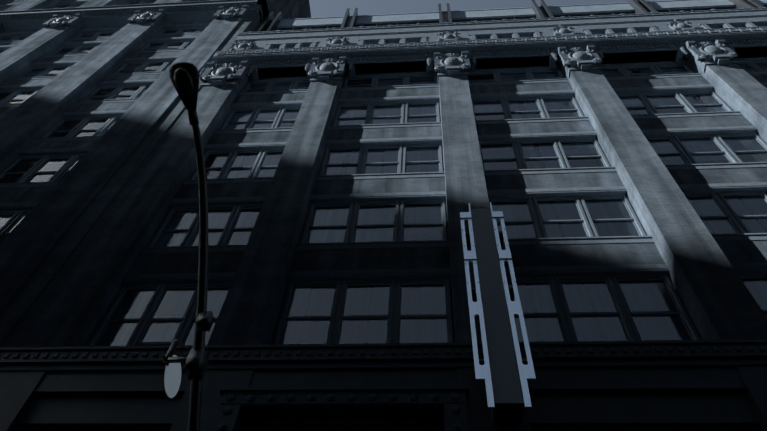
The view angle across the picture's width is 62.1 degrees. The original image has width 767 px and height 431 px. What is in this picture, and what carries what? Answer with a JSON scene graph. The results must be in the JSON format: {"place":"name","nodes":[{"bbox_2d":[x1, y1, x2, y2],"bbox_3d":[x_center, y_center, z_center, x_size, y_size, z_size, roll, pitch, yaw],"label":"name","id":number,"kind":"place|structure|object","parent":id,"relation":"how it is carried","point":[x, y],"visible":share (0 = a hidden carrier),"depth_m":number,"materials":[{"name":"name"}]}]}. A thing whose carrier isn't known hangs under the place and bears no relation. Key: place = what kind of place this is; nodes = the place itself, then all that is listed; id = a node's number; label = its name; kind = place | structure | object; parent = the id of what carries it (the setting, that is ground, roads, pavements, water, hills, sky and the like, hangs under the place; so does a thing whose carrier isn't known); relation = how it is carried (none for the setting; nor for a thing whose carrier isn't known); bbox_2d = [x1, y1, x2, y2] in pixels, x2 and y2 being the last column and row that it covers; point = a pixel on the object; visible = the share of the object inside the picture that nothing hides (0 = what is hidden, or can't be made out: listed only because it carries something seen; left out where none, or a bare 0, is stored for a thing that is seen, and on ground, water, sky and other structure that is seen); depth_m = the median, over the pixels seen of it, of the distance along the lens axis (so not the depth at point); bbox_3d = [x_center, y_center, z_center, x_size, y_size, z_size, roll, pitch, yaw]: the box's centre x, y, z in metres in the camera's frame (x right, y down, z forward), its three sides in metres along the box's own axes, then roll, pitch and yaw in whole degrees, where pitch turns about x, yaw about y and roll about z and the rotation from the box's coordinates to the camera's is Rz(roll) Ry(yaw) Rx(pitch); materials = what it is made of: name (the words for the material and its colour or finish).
{"place":"outdoors","nodes":[
{"label":"outdoors","id":0,"kind":"place"},
{"bbox_2d":[309,0,662,17],"label":"sky","id":1,"kind":"structure","parent":0,"point":[318,8],"materials":[{"name":"grey"}]},
{"label":"ground","id":2,"kind":"structure","parent":0,"visible":0},
{"bbox_2d":[0,344,766,430],"bbox_3d":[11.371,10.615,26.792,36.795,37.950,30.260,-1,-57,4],"label":"ground floor facade","id":3,"kind":"object","parent":2,"relation":"on","point":[710,389],"visible":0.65,"depth_m":11.91,"materials":[{"name":"stone"}]},
{"bbox_2d":[0,339,766,430],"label":"decorative molding","id":4,"kind":"structure","parent":3,"relation":"attached to","point":[351,396],"depth_m":12.37,"materials":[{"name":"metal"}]},
{"bbox_2d":[0,9,766,346],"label":"facade","id":5,"kind":"structure","parent":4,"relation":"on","point":[73,302],"depth_m":17.36,"materials":[{"name":"grey stone"}]},
{"bbox_2d":[87,60,766,345],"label":"frames","id":6,"kind":"structure","parent":3,"relation":"on","point":[563,314],"depth_m":18.17,"materials":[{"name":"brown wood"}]},
{"bbox_2d":[96,64,766,345],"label":"window panes","id":7,"kind":"structure","parent":6,"relation":"attached to","point":[121,311],"depth_m":16.16,"materials":[{"name":"grey glass"}]},
{"bbox_2d":[122,44,766,284],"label":"trim","id":8,"kind":"structure","parent":3,"relation":"attached to","point":[661,56],"depth_m":20.07,"materials":[{"name":"stone"}]},
{"bbox_2d":[127,70,766,290],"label":"spandrels","id":9,"kind":"object","parent":3,"relation":"on","point":[521,256],"visible":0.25,"depth_m":19.00,"materials":[{"name":"stone"}]},
{"bbox_2d":[167,81,765,344],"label":"rooms","id":10,"kind":"object","parent":3,"relation":"in","point":[190,337],"depth_m":21.59,"materials":[{"name":"black"}]},
{"bbox_2d":[199,7,766,91],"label":"cornice","id":11,"kind":"structure","parent":3,"relation":"attached to","point":[574,43],"depth_m":27.63,"materials":[{"name":"grey stone"}]},
{"bbox_2d":[462,208,527,422],"bbox_3d":[2.286,1.736,13.499,1.000,6.200,0.600,-1,-57,4],"label":"vertical sign","id":12,"kind":"object","parent":3,"relation":"attached to","point":[507,395],"visible":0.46,"depth_m":12.43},
{"bbox_2d":[460,203,535,407],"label":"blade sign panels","id":13,"kind":"object","parent":12,"relation":"attached to","point":[526,372],"visible":1,"depth_m":12.63,"materials":[{"name":"metal"}]},
{"bbox_2d":[256,0,766,31],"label":"rooftop railing","id":14,"kind":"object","parent":3,"relation":"attached to","point":[491,13],"depth_m":34.87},
{"bbox_2d":[257,0,766,31],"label":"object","id":15,"kind":"object","parent":3,"relation":"on","point":[638,6],"visible":0.4,"depth_m":34.31,"materials":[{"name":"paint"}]},
{"bbox_3d":[-21.663,11.435,38.519,30.940,53.500,40.320,-1,-57,4],"label":"base","id":16,"kind":"object","parent":2,"relation":"on","visible":0},
{"bbox_2d":[0,68,158,242],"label":"window panes","id":17,"kind":"structure","parent":16,"relation":"in","point":[62,164],"depth_m":23.51,"materials":[{"name":"black glass"}]},
{"bbox_2d":[0,0,261,210],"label":"trim","id":18,"kind":"structure","parent":16,"relation":"attached to","point":[118,20],"depth_m":31.29,"materials":[{"name":"stone"}]},
{"bbox_2d":[0,0,268,27],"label":"cornice","id":19,"kind":"structure","parent":16,"relation":"on","point":[155,12],"depth_m":35.97,"materials":[{"name":"grey stone"}]},
{"bbox_2d":[0,0,310,345],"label":"facade","id":20,"kind":"structure","parent":16,"relation":"on","point":[42,239],"depth_m":23.74,"materials":[{"name":"grey stone"}]},
{"bbox_2d":[0,0,209,241],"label":"frames","id":21,"kind":"structure","parent":20,"relation":"attached to","point":[16,217],"depth_m":27.32,"materials":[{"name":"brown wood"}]},
{"bbox_2d":[0,46,160,231],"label":"blinds","id":22,"kind":"object","parent":21,"relation":"attached to","point":[3,221],"depth_m":26.36,"materials":[{"name":"grey"}]},
{"label":"road","id":23,"kind":"structure","parent":0,"visible":0},
{"bbox_2d":[163,62,213,430],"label":"street lamp","id":24,"kind":"object","parent":23,"relation":"on","point":[184,77],"visible":1,"depth_m":6.71,"materials":[{"name":"metal"}]},
{"bbox_2d":[163,339,178,398],"bbox_3d":[-2.281,1.708,6.907,0.040,0.535,0.495,-1,-57,4],"label":"sign frame","id":25,"kind":"object","parent":24,"relation":"attached to","point":[165,363],"visible":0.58,"depth_m":6.73,"materials":[{"name":"paint"}]},
{"bbox_2d":[164,355,180,397],"bbox_3d":[-2.281,1.736,6.886,0.020,0.450,0.450,-1,-57,4],"label":"round sign","id":26,"kind":"object","parent":25,"relation":"attached to","point":[172,378],"visible":0.69,"depth_m":6.87,"materials":[{"name":"grey metal"}]}
]}

